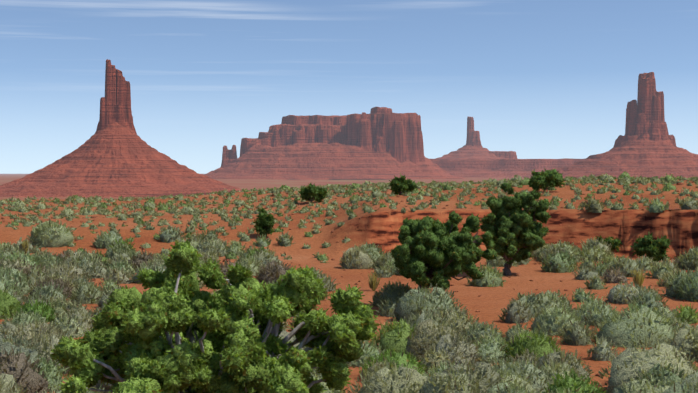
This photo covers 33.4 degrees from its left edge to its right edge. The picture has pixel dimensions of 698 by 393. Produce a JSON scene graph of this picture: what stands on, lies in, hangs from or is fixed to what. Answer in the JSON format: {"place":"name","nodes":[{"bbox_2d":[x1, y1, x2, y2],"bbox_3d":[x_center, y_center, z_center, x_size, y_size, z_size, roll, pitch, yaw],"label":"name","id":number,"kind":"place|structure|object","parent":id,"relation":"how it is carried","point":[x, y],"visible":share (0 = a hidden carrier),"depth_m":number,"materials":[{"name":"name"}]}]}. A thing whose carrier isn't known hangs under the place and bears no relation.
{"place":"outdoors","nodes":[
{"label":"outdoors","id":0,"kind":"place"},
{"bbox_2d":[0,174,697,392],"bbox_3d":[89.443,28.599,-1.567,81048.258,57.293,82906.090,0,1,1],"label":"ground","id":1,"kind":"structure","parent":0,"point":[677,225],"depth_m":44.42,"materials":[{"name":"soil"}]},
{"bbox_2d":[0,59,240,196],"bbox_3d":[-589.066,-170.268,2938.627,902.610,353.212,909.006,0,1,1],"label":"butte","id":2,"kind":"object","parent":1,"relation":"on","point":[115,155],"visible":0.85,"depth_m":2796.57,"materials":[{"name":"red stone"}]},
{"bbox_2d":[50,239,380,392],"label":"juniper","id":3,"kind":"object","parent":1,"relation":"on","point":[146,362],"depth_m":10.25,"materials":[{"name":"green plant"}]},
{"bbox_2d":[253,206,274,237],"bbox_3d":[-3.323,1.081,46.024,0.926,1.379,1.022,0,1,1],"label":"juniper bush","id":4,"kind":"object","parent":1,"relation":"on","point":[264,219],"depth_m":45.78,"materials":[{"name":"green plant"}]},
{"bbox_2d":[298,183,327,202],"bbox_3d":[-1.915,-0.127,61.223,1.611,1.261,1.530,0,1,1],"label":"juniper bush","id":5,"kind":"object","parent":1,"relation":"on","point":[307,192],"depth_m":61.12,"materials":[{"name":"green plant"}]},
{"bbox_2d":[204,107,466,179],"bbox_3d":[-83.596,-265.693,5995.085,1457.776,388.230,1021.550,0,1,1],"label":"mesa","id":6,"kind":"structure","parent":1,"relation":"on","point":[381,143],"depth_m":5743.43,"materials":[{"name":"red stone"}]},
{"bbox_2d":[1,178,694,375],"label":"stones","id":7,"kind":"object","parent":1,"relation":"on","point":[679,183],"visible":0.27,"depth_m":52.94,"materials":[{"name":"brown stone"}]},
{"bbox_2d":[0,171,697,392],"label":"shrubs","id":8,"kind":"object","parent":1,"relation":"on","point":[443,340],"visible":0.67,"depth_m":25.68,"materials":[{"name":"green plant"}]},
{"bbox_2d":[388,173,417,194],"bbox_3d":[2.649,-0.510,56.582,1.506,1.251,1.364,0,1,1],"label":"juniper bush","id":9,"kind":"object","parent":1,"relation":"on","point":[397,184],"depth_m":56.50,"materials":[{"name":"green plant"}]},
{"bbox_2d":[390,211,497,289],"bbox_3d":[2.203,1.603,26.684,2.485,2.555,2.513,0,1,1],"label":"juniper","id":10,"kind":"object","parent":1,"relation":"on","point":[426,238],"depth_m":26.29,"materials":[{"name":"green plant"}]},
{"bbox_2d":[430,158,582,177],"bbox_3d":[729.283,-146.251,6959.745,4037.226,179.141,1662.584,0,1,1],"label":"plateau","id":11,"kind":"structure","parent":1,"relation":"on","point":[502,168],"depth_m":6631.44,"materials":[{"name":"red stone"}]},
{"bbox_2d":[479,181,550,275],"bbox_3d":[5.083,1.062,35.436,2.146,3.052,2.453,0,1,1],"label":"juniper","id":12,"kind":"object","parent":1,"relation":"on","point":[528,232],"depth_m":34.99,"materials":[{"name":"green plant"}]},
{"bbox_2d":[527,168,565,191],"bbox_3d":[9.662,-0.713,56.788,1.915,1.376,1.980,0,1,1],"label":"juniper bush","id":13,"kind":"object","parent":1,"relation":"on","point":[542,180],"depth_m":56.56,"materials":[{"name":"green plant"}]},
{"bbox_2d":[595,236,621,251],"bbox_3d":[9.757,1.933,43.605,1.116,0.985,1.156,0,1,1],"label":"juniper bush","id":14,"kind":"object","parent":1,"relation":"on","point":[616,243],"visible":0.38,"depth_m":43.42,"materials":[{"name":"green plant"}]},
{"bbox_2d":[529,72,697,178],"bbox_3d":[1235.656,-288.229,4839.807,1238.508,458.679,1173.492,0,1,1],"label":"butte","id":15,"kind":"object","parent":1,"relation":"on","point":[645,146],"visible":0.75,"depth_m":4739.22,"materials":[{"name":"red stone"}]},
{"bbox_2d":[630,232,671,261],"bbox_3d":[10.600,1.855,40.715,1.374,1.246,1.160,0,1,1],"label":"juniper bush","id":16,"kind":"object","parent":1,"relation":"on","point":[649,247],"depth_m":40.49,"materials":[{"name":"green plant"}]},
{"bbox_2d":[0,0,697,173],"label":"sky","id":17,"kind":"structure","parent":0,"point":[537,79],"materials":[{"name":"blue"}]},
{"bbox_2d":[436,116,516,158],"bbox_3d":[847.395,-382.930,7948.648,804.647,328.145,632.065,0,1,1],"label":"spire","id":18,"kind":"structure","parent":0,"point":[472,148],"depth_m":7855.86,"materials":[{"name":"red stone"}]}
]}

